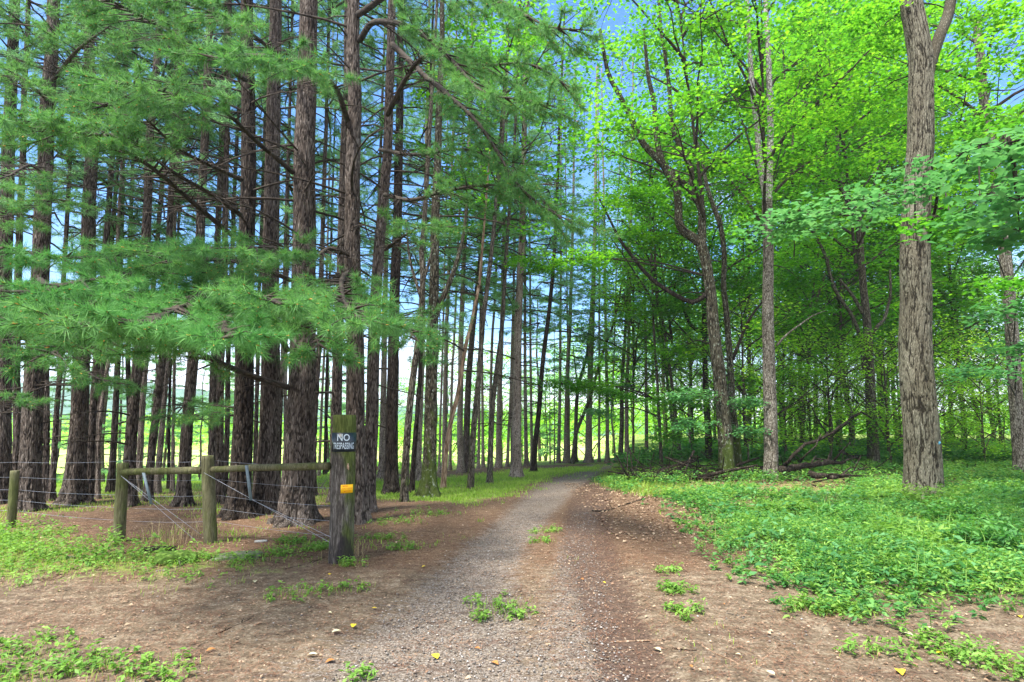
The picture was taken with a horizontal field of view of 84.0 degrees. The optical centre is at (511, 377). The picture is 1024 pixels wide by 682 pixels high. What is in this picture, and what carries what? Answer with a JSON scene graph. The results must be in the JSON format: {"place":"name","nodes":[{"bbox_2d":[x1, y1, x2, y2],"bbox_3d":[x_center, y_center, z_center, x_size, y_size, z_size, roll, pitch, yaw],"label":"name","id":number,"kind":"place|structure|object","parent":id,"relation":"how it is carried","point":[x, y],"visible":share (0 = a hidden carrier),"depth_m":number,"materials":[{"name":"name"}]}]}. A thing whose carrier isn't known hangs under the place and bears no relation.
{"place":"outdoors","nodes":[
{"label":"outdoors","id":0,"kind":"place"},
{"bbox_2d":[12,378,1008,436],"bbox_3d":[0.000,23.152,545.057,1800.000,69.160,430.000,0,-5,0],"label":"hills","id":1,"kind":"structure","parent":0,"point":[67,410],"depth_m":502.31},
{"bbox_2d":[0,434,1023,681],"bbox_3d":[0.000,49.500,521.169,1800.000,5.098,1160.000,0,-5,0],"label":"ground","id":2,"kind":"structure","parent":0,"point":[560,500],"depth_m":5.16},
{"bbox_2d":[0,1,79,504],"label":"pine tree","id":3,"kind":"object","parent":2,"relation":"on","point":[5,439],"visible":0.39,"depth_m":12.45,"materials":[{"name":"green plant"}]},
{"bbox_2d":[0,0,138,469],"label":"pine tree","id":4,"kind":"object","parent":2,"relation":"on","point":[16,417],"visible":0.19,"depth_m":13.04,"materials":[{"name":"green plant"}]},
{"bbox_2d":[0,0,161,511],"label":"pine tree","id":5,"kind":"object","parent":2,"relation":"on","point":[30,402],"visible":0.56,"depth_m":10.11,"materials":[{"name":"green plant"}]},
{"bbox_2d":[0,0,164,499],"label":"pine tree","id":6,"kind":"object","parent":2,"relation":"on","point":[46,453],"visible":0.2,"depth_m":12.82,"materials":[{"name":"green plant"}]},
{"bbox_2d":[0,0,167,500],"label":"pine tree","id":7,"kind":"object","parent":2,"relation":"on","point":[53,468],"visible":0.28,"depth_m":12.68,"materials":[{"name":"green plant"}]},
{"bbox_2d":[0,3,200,505],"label":"pine tree","id":8,"kind":"object","parent":2,"relation":"on","point":[76,458],"visible":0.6,"depth_m":11.88,"materials":[{"name":"green plant"}]},
{"bbox_2d":[1,0,216,496],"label":"pine tree","id":9,"kind":"object","parent":2,"relation":"on","point":[93,404],"visible":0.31,"depth_m":12.92,"materials":[{"name":"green plant"}]},
{"bbox_2d":[8,1,215,492],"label":"pine tree","id":10,"kind":"object","parent":2,"relation":"on","point":[111,474],"visible":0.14,"depth_m":14.22,"materials":[{"name":"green plant"}]},
{"bbox_2d":[21,0,209,498],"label":"pine tree","id":11,"kind":"object","parent":2,"relation":"on","point":[102,401],"visible":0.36,"depth_m":12.93,"materials":[{"name":"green plant"}]},
{"bbox_2d":[31,2,266,506],"bbox_3d":[-7.812,-6.683,12.668,4.463,19.254,4.436,-2,-5,21],"label":"pine tree","id":12,"kind":"object","parent":2,"relation":"on","point":[130,433],"visible":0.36,"depth_m":11.86,"materials":[{"name":"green plant"}]},
{"bbox_2d":[58,0,240,491],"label":"pine tree","id":13,"kind":"object","parent":2,"relation":"on","point":[140,436],"visible":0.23,"depth_m":14.14,"materials":[{"name":"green plant"}]},
{"bbox_2d":[0,455,330,542],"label":"wire fence","id":14,"kind":"object","parent":2,"relation":"on","point":[207,469],"visible":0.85,"depth_m":7.94,"materials":[{"name":"brown wood"}]},
{"bbox_2d":[77,0,260,493],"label":"pine tree","id":15,"kind":"object","parent":2,"relation":"on","point":[157,489],"visible":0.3,"depth_m":13.88,"materials":[{"name":"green plant"}]},
{"bbox_2d":[59,0,281,501],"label":"pine tree","id":16,"kind":"object","parent":2,"relation":"on","point":[152,445],"visible":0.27,"depth_m":12.66,"materials":[{"name":"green plant"}]},
{"bbox_2d":[113,11,240,488],"bbox_3d":[-9.301,-6.479,15.780,4.490,19.154,4.738,0,-5,0],"label":"pine tree","id":17,"kind":"object","parent":2,"relation":"on","point":[169,430],"visible":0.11,"depth_m":14.93,"materials":[{"name":"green plant"}]},
{"bbox_2d":[114,11,240,491],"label":"pine tree","id":18,"kind":"object","parent":2,"relation":"on","point":[172,481],"visible":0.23,"depth_m":14.28,"materials":[{"name":"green plant"}]},
{"bbox_2d":[0,0,364,520],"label":"pine tree","id":19,"kind":"object","parent":2,"relation":"on","point":[113,276],"visible":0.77,"depth_m":6.48,"materials":[{"name":"green plant"}]},
{"bbox_2d":[93,0,326,506],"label":"pine tree","id":20,"kind":"object","parent":2,"relation":"on","point":[183,496],"visible":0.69,"depth_m":11.71,"materials":[{"name":"green plant"}]},
{"bbox_2d":[0,0,422,527],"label":"pine tree","id":21,"kind":"object","parent":2,"relation":"on","point":[300,387],"visible":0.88,"depth_m":6.78,"materials":[{"name":"green plant"}]},
{"bbox_2d":[137,0,298,480],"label":"pine tree","id":22,"kind":"object","parent":2,"relation":"on","point":[212,432],"visible":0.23,"depth_m":13.61,"materials":[{"name":"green plant"}]},
{"bbox_2d":[54,0,385,515],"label":"pine tree","id":23,"kind":"object","parent":2,"relation":"on","point":[212,327],"visible":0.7,"depth_m":5.58,"materials":[{"name":"green plant"}]},
{"bbox_2d":[103,0,343,503],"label":"pine tree","id":24,"kind":"object","parent":2,"relation":"on","point":[219,485],"visible":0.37,"depth_m":12.15,"materials":[{"name":"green plant"}]},
{"bbox_2d":[135,3,338,494],"bbox_3d":[-7.171,-6.534,14.714,4.430,19.163,4.423,5,-7,-42],"label":"pine tree","id":25,"kind":"object","parent":2,"relation":"on","point":[226,425],"visible":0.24,"depth_m":13.94,"materials":[{"name":"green plant"}]},
{"bbox_2d":[183,0,342,488],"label":"pine tree","id":26,"kind":"object","parent":2,"relation":"on","point":[257,366],"visible":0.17,"depth_m":13.92,"materials":[{"name":"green plant"}]},
{"bbox_2d":[213,0,360,445],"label":"pine tree","id":27,"kind":"object","parent":2,"relation":"on","point":[286,370],"visible":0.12,"depth_m":16.48,"materials":[{"name":"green plant"}]},
{"bbox_2d":[208,0,379,495],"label":"pine tree","id":28,"kind":"object","parent":2,"relation":"on","point":[287,161],"visible":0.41,"depth_m":13.30,"materials":[{"name":"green plant"}]},
{"bbox_2d":[231,0,402,495],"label":"pine tree","id":29,"kind":"object","parent":2,"relation":"on","point":[326,121],"visible":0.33,"depth_m":14.18,"materials":[{"name":"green plant"}]},
{"bbox_2d":[279,3,376,474],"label":"pine tree","id":30,"kind":"object","parent":2,"relation":"on","point":[324,472],"visible":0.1,"depth_m":19.96,"materials":[{"name":"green plant"}]},
{"bbox_2d":[215,0,455,502],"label":"pine tree","id":31,"kind":"object","parent":2,"relation":"on","point":[336,396],"visible":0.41,"depth_m":12.72,"materials":[{"name":"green plant"}]},
{"bbox_2d":[280,0,391,475],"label":"pine tree","id":32,"kind":"object","parent":2,"relation":"on","point":[321,402],"visible":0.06,"depth_m":19.52,"materials":[{"name":"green plant"}]},
{"bbox_2d":[328,415,355,563],"bbox_3d":[-2.064,1.463,6.935,0.298,2.009,0.300,0,-5,0],"label":"sign post","id":33,"kind":"object","parent":2,"relation":"on","point":[341,532],"visible":0.81,"depth_m":6.83,"materials":[{"name":"brown wood"}]},
{"bbox_2d":[149,0,610,524],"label":"pine tree","id":34,"kind":"object","parent":2,"relation":"on","point":[351,301],"visible":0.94,"depth_m":6.50,"materials":[{"name":"green plant"}]},
{"bbox_2d":[316,0,460,494],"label":"pine tree","id":35,"kind":"object","parent":2,"relation":"on","point":[391,480],"visible":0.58,"depth_m":14.24,"materials":[{"name":"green plant"}]},
{"bbox_2d":[320,1,456,478],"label":"pine tree","id":36,"kind":"object","parent":2,"relation":"on","point":[381,458],"visible":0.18,"depth_m":17.93,"materials":[{"name":"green plant"}]},
{"bbox_2d":[321,0,462,358],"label":"pine tree","id":37,"kind":"object","parent":2,"relation":"on","point":[405,261],"visible":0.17,"depth_m":17.09,"materials":[{"name":"green plant"}]},
{"bbox_2d":[398,0,440,501],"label":"broadleaf tree","id":38,"kind":"object","parent":2,"relation":"on","point":[404,491],"visible":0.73,"depth_m":12.55,"materials":[{"name":"brown plant"}]},
{"bbox_2d":[361,0,488,480],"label":"pine tree","id":39,"kind":"object","parent":2,"relation":"on","point":[418,472],"visible":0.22,"depth_m":17.23,"materials":[{"name":"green plant"}]},
{"bbox_2d":[362,0,513,492],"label":"pine tree","id":40,"kind":"object","parent":2,"relation":"on","point":[444,325],"visible":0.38,"depth_m":15.09,"materials":[{"name":"green plant"}]},
{"bbox_2d":[388,0,503,472],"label":"pine tree","id":41,"kind":"object","parent":2,"relation":"on","point":[463,272],"visible":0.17,"depth_m":20.37,"materials":[{"name":"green plant"}]},
{"bbox_2d":[400,0,506,471],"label":"pine tree","id":42,"kind":"object","parent":2,"relation":"on","point":[444,414],"visible":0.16,"depth_m":20.92,"materials":[{"name":"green plant"}]},
{"bbox_2d":[390,0,526,497],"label":"pine tree","id":43,"kind":"object","parent":2,"relation":"on","point":[428,484],"visible":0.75,"depth_m":13.71,"materials":[{"name":"brown plant"}]},
{"bbox_2d":[306,0,624,512],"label":"pine tree","id":44,"kind":"object","parent":2,"relation":"on","point":[527,192],"visible":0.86,"depth_m":8.60,"materials":[{"name":"green plant"}]},
{"bbox_2d":[409,0,533,472],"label":"pine tree","id":45,"kind":"object","parent":2,"relation":"on","point":[460,459],"visible":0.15,"depth_m":20.30,"materials":[{"name":"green plant"}]},
{"bbox_2d":[404,149,542,487],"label":"dead tree","id":46,"kind":"object","parent":2,"relation":"on","point":[443,483],"visible":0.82,"depth_m":15.39,"materials":[{"name":"brown wood"}]},
{"bbox_2d":[439,0,542,471],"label":"pine tree","id":47,"kind":"object","parent":2,"relation":"on","point":[467,424],"visible":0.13,"depth_m":20.66,"materials":[{"name":"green plant"}]},
{"bbox_2d":[367,0,628,483],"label":"pine tree","id":48,"kind":"object","parent":2,"relation":"on","point":[509,215],"visible":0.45,"depth_m":16.55,"materials":[{"name":"green plant"}]},
{"bbox_2d":[440,26,558,467],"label":"pine tree","id":49,"kind":"object","parent":2,"relation":"on","point":[498,461],"visible":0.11,"depth_m":22.46,"materials":[{"name":"green plant"}]},
{"bbox_2d":[455,338,553,463],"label":"broadleaf tree","id":50,"kind":"object","parent":2,"relation":"on","point":[506,405],"visible":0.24,"depth_m":44.58,"materials":[{"name":"green plant"}]},
{"bbox_2d":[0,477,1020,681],"bbox_3d":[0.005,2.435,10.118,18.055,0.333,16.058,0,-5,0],"label":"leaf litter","id":51,"kind":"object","parent":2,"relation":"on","point":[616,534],"visible":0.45,"depth_m":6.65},
{"bbox_2d":[452,19,568,488],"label":"pine tree","id":52,"kind":"object","parent":2,"relation":"on","point":[471,473],"visible":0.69,"depth_m":15.28,"materials":[{"name":"brown plant"}]},
{"bbox_2d":[12,393,1009,451],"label":"woods","id":53,"kind":"object","parent":2,"relation":"on","point":[147,426],"visible":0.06,"depth_m":169.49,"materials":[{"name":"green plant"}]},
{"bbox_2d":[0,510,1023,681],"bbox_3d":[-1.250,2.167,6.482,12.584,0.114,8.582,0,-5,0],"label":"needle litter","id":54,"kind":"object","parent":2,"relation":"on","point":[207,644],"visible":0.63,"depth_m":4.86,"materials":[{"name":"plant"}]},
{"bbox_2d":[458,46,569,466],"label":"pine tree","id":55,"kind":"object","parent":2,"relation":"on","point":[530,315],"visible":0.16,"depth_m":23.29,"materials":[{"name":"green plant"}]},
{"bbox_2d":[445,0,593,477],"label":"pine tree","id":56,"kind":"object","parent":2,"relation":"on","point":[516,469],"visible":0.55,"depth_m":18.41,"materials":[{"name":"green plant"}]},
{"bbox_2d":[476,58,580,464],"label":"pine tree","id":57,"kind":"object","parent":2,"relation":"on","point":[530,374],"visible":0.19,"depth_m":24.64,"materials":[{"name":"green plant"}]},
{"bbox_2d":[480,26,577,465],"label":"pine tree","id":58,"kind":"object","parent":2,"relation":"on","point":[526,427],"visible":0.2,"depth_m":23.46,"materials":[{"name":"green plant"}]},
{"bbox_2d":[480,5,601,471],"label":"pine tree","id":59,"kind":"object","parent":2,"relation":"on","point":[548,325],"visible":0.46,"depth_m":20.88,"materials":[{"name":"green plant"}]},
{"bbox_2d":[535,76,596,462],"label":"pine tree","id":60,"kind":"object","parent":2,"relation":"on","point":[566,435],"visible":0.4,"depth_m":25.93,"materials":[{"name":"green plant"}]},
{"bbox_2d":[526,121,608,462],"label":"pine tree","id":61,"kind":"object","parent":2,"relation":"on","point":[558,458],"visible":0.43,"depth_m":25.96,"materials":[{"name":"green plant"}]},
{"bbox_2d":[522,134,613,461],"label":"pine tree","id":62,"kind":"object","parent":2,"relation":"on","point":[566,304],"visible":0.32,"depth_m":26.24,"materials":[{"name":"green plant"}]},
{"bbox_2d":[534,326,638,458],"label":"broadleaf tree","id":63,"kind":"object","parent":2,"relation":"on","point":[602,429],"visible":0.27,"depth_m":44.95,"materials":[{"name":"green plant"}]},
{"bbox_2d":[548,66,637,462],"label":"pine tree","id":64,"kind":"object","parent":2,"relation":"on","point":[588,456],"visible":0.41,"depth_m":26.10,"materials":[{"name":"green plant"}]},
{"bbox_2d":[578,64,637,461],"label":"pine tree","id":65,"kind":"object","parent":2,"relation":"on","point":[607,454],"visible":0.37,"depth_m":25.98,"materials":[{"name":"green plant"}]},
{"bbox_2d":[579,75,663,460],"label":"pine tree","id":66,"kind":"object","parent":2,"relation":"on","point":[624,344],"visible":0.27,"depth_m":25.51,"materials":[{"name":"green plant"}]},
{"bbox_2d":[591,56,661,460],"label":"pine tree","id":67,"kind":"object","parent":2,"relation":"on","point":[626,432],"visible":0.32,"depth_m":25.47,"materials":[{"name":"green plant"}]},
{"bbox_2d":[562,238,700,452],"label":"broadleaf tree","id":68,"kind":"object","parent":2,"relation":"on","point":[632,382],"visible":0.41,"depth_m":24.68,"materials":[{"name":"green plant"}]},
{"bbox_2d":[524,103,751,465],"bbox_3d":[4.587,-3.031,20.390,6.960,12.924,7.060,-3,-6,35],"label":"broadleaf tree","id":69,"kind":"object","parent":2,"relation":"on","point":[583,385],"visible":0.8,"depth_m":20.14,"materials":[{"name":"green plant"}]},
{"bbox_2d":[572,169,746,458],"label":"broadleaf tree","id":70,"kind":"object","parent":2,"relation":"on","point":[665,333],"visible":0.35,"depth_m":22.81,"materials":[{"name":"green plant"}]},
{"bbox_2d":[587,245,740,446],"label":"broadleaf tree","id":71,"kind":"object","parent":2,"relation":"on","point":[663,416],"visible":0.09,"depth_m":39.71,"materials":[{"name":"green plant"}]},
{"bbox_2d":[596,227,732,447],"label":"broadleaf tree","id":72,"kind":"object","parent":2,"relation":"on","point":[665,373],"visible":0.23,"depth_m":26.16,"materials":[{"name":"green plant"}]},
{"bbox_2d":[484,0,859,480],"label":"broadleaf tree","id":73,"kind":"object","parent":2,"relation":"on","point":[725,429],"visible":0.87,"depth_m":16.83,"materials":[{"name":"green plant"}]},
{"bbox_2d":[615,104,761,442],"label":"broadleaf tree","id":74,"kind":"object","parent":2,"relation":"on","point":[724,225],"visible":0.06,"depth_m":31.77,"materials":[{"name":"green plant"}]},
{"bbox_2d":[632,327,749,451],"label":"sapling","id":75,"kind":"object","parent":2,"relation":"on","point":[678,386],"visible":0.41,"depth_m":23.98,"materials":[{"name":"green plant"}]},
{"bbox_2d":[600,17,811,461],"bbox_3d":[7.472,-5.168,21.819,7.990,17.319,8.182,2,-5,-23],"label":"broadleaf tree","id":76,"kind":"object","parent":2,"relation":"on","point":[707,412],"visible":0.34,"depth_m":21.39,"materials":[{"name":"green plant"}]},
{"bbox_2d":[697,142,761,470],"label":"tree trunk","id":77,"kind":"object","parent":2,"relation":"on","point":[730,355],"visible":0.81,"depth_m":17.67,"materials":[{"name":"brown plant"}]},
{"bbox_2d":[653,14,851,444],"bbox_3d":[12.798,-7.695,31.958,11.043,24.081,10.710,3,-6,-33],"label":"broadleaf tree","id":78,"kind":"object","parent":2,"relation":"on","point":[729,70],"visible":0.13,"depth_m":30.69,"materials":[{"name":"green plant"}]},
{"bbox_2d":[697,320,811,445],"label":"sapling","id":79,"kind":"object","parent":2,"relation":"on","point":[752,364],"visible":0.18,"depth_m":24.90,"materials":[{"name":"green plant"}]},
{"bbox_2d":[667,287,849,463],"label":"sapling","id":80,"kind":"object","parent":2,"relation":"on","point":[743,392],"visible":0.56,"depth_m":18.78,"materials":[{"name":"green plant"}]},
{"bbox_2d":[606,0,948,480],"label":"broadleaf tree","id":81,"kind":"object","parent":2,"relation":"on","point":[770,457],"visible":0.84,"depth_m":16.71,"materials":[{"name":"green plant"}]},
{"bbox_2d":[737,350,836,458],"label":"sapling","id":82,"kind":"object","parent":2,"relation":"on","point":[798,409],"visible":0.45,"depth_m":20.83,"materials":[{"name":"green plant"}]},
{"bbox_2d":[601,444,987,486],"bbox_3d":[12.163,3.050,18.487,20.164,1.801,5.442,2,-5,-20],"label":"brush pile","id":83,"kind":"object","parent":2,"relation":"on","point":[696,466],"visible":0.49,"depth_m":16.32,"materials":[{"name":"brown wood"}]},
{"bbox_2d":[703,25,891,440],"bbox_3d":[16.432,-7.717,32.915,10.649,24.278,10.204,4,-6,-37],"label":"broadleaf tree","id":84,"kind":"object","parent":2,"relation":"on","point":[732,255],"visible":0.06,"depth_m":31.66,"materials":[{"name":"green plant"}]},
{"bbox_2d":[586,434,1023,630],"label":"undergrowth","id":85,"kind":"object","parent":2,"relation":"on","point":[996,511],"visible":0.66,"depth_m":8.06,"materials":[{"name":"green plant"}]},
{"bbox_2d":[757,330,864,444],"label":"sapling","id":86,"kind":"object","parent":2,"relation":"on","point":[807,428],"visible":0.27,"depth_m":25.71,"materials":[{"name":"green plant"}]},
{"bbox_2d":[738,200,896,451],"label":"broadleaf tree","id":87,"kind":"object","parent":2,"relation":"on","point":[808,322],"visible":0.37,"depth_m":25.47,"materials":[{"name":"green plant"}]},
{"bbox_2d":[776,291,898,459],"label":"sapling","id":88,"kind":"object","parent":2,"relation":"on","point":[830,425],"visible":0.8,"depth_m":19.79,"materials":[{"name":"green plant"}]},
{"bbox_2d":[793,349,899,449],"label":"sapling","id":89,"kind":"object","parent":2,"relation":"on","point":[840,418],"visible":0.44,"depth_m":23.89,"materials":[{"name":"green plant"}]},
{"bbox_2d":[750,108,943,446],"bbox_3d":[16.486,-4.843,28.814,8.202,17.790,7.797,0,-5,0],"label":"broadleaf tree","id":90,"kind":"object","parent":2,"relation":"on","point":[863,176],"visible":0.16,"depth_m":27.85,"materials":[{"name":"green plant"}]},
{"bbox_2d":[728,0,966,446],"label":"broadleaf tree","id":91,"kind":"object","parent":2,"relation":"on","point":[946,261],"visible":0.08,"depth_m":29.24,"materials":[{"name":"green plant"}]},
{"bbox_2d":[725,0,971,446],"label":"broadleaf tree","id":92,"kind":"object","parent":2,"relation":"on","point":[890,322],"visible":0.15,"depth_m":25.98,"materials":[{"name":"green plant"}]},
{"bbox_2d":[709,1,1005,467],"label":"broadleaf tree","id":93,"kind":"object","parent":2,"relation":"on","point":[858,252],"visible":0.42,"depth_m":19.99,"materials":[{"name":"green plant"}]},
{"bbox_2d":[728,0,1023,500],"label":"broadleaf tree","id":94,"kind":"object","parent":2,"relation":"on","point":[922,456],"visible":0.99,"depth_m":11.94,"materials":[{"name":"green plant"}]},
{"bbox_2d":[811,325,966,464],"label":"sapling","id":95,"kind":"object","parent":2,"relation":"on","point":[886,409],"visible":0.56,"depth_m":18.97,"materials":[{"name":"green plant"}]},
{"bbox_2d":[786,0,1012,351],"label":"broadleaf tree","id":96,"kind":"object","parent":2,"relation":"on","point":[964,300],"visible":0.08,"depth_m":28.60,"materials":[{"name":"green plant"}]},
{"bbox_2d":[819,306,1008,454],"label":"sapling","id":97,"kind":"object","parent":2,"relation":"on","point":[944,356],"visible":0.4,"depth_m":20.72,"materials":[{"name":"green plant"}]},
{"bbox_2d":[826,0,1023,472],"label":"broadleaf tree","id":98,"kind":"object","parent":2,"relation":"on","point":[1007,283],"visible":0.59,"depth_m":14.49,"materials":[{"name":"green plant"}]},
{"bbox_2d":[867,74,1023,448],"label":"broadleaf tree","id":99,"kind":"object","parent":2,"relation":"on","point":[945,294],"visible":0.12,"depth_m":30.80,"materials":[{"name":"green plant"}]},
{"bbox_2d":[931,98,1023,395],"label":"broadleaf tree","id":100,"kind":"object","parent":2,"relation":"on","point":[1015,271],"visible":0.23,"depth_m":30.57,"materials":[{"name":"green plant"}]},
{"bbox_2d":[933,322,1023,451],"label":"sapling","id":101,"kind":"object","parent":2,"relation":"on","point":[999,363],"visible":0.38,"depth_m":23.11,"materials":[{"name":"green plant"}]},
{"bbox_2d":[935,351,1023,463],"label":"sapling","id":102,"kind":"object","parent":2,"relation":"on","point":[983,444],"visible":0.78,"depth_m":18.91,"materials":[{"name":"green plant"}]},
{"bbox_2d":[0,458,1023,681],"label":"grass","id":103,"kind":"structure","parent":0,"point":[669,586],"depth_m":6.28,"materials":[{"name":"plant"}]},
{"bbox_2d":[0,0,1023,421],"label":"sky","id":104,"kind":"structure","parent":0,"point":[621,12],"materials":[{"name":"blue"}]},
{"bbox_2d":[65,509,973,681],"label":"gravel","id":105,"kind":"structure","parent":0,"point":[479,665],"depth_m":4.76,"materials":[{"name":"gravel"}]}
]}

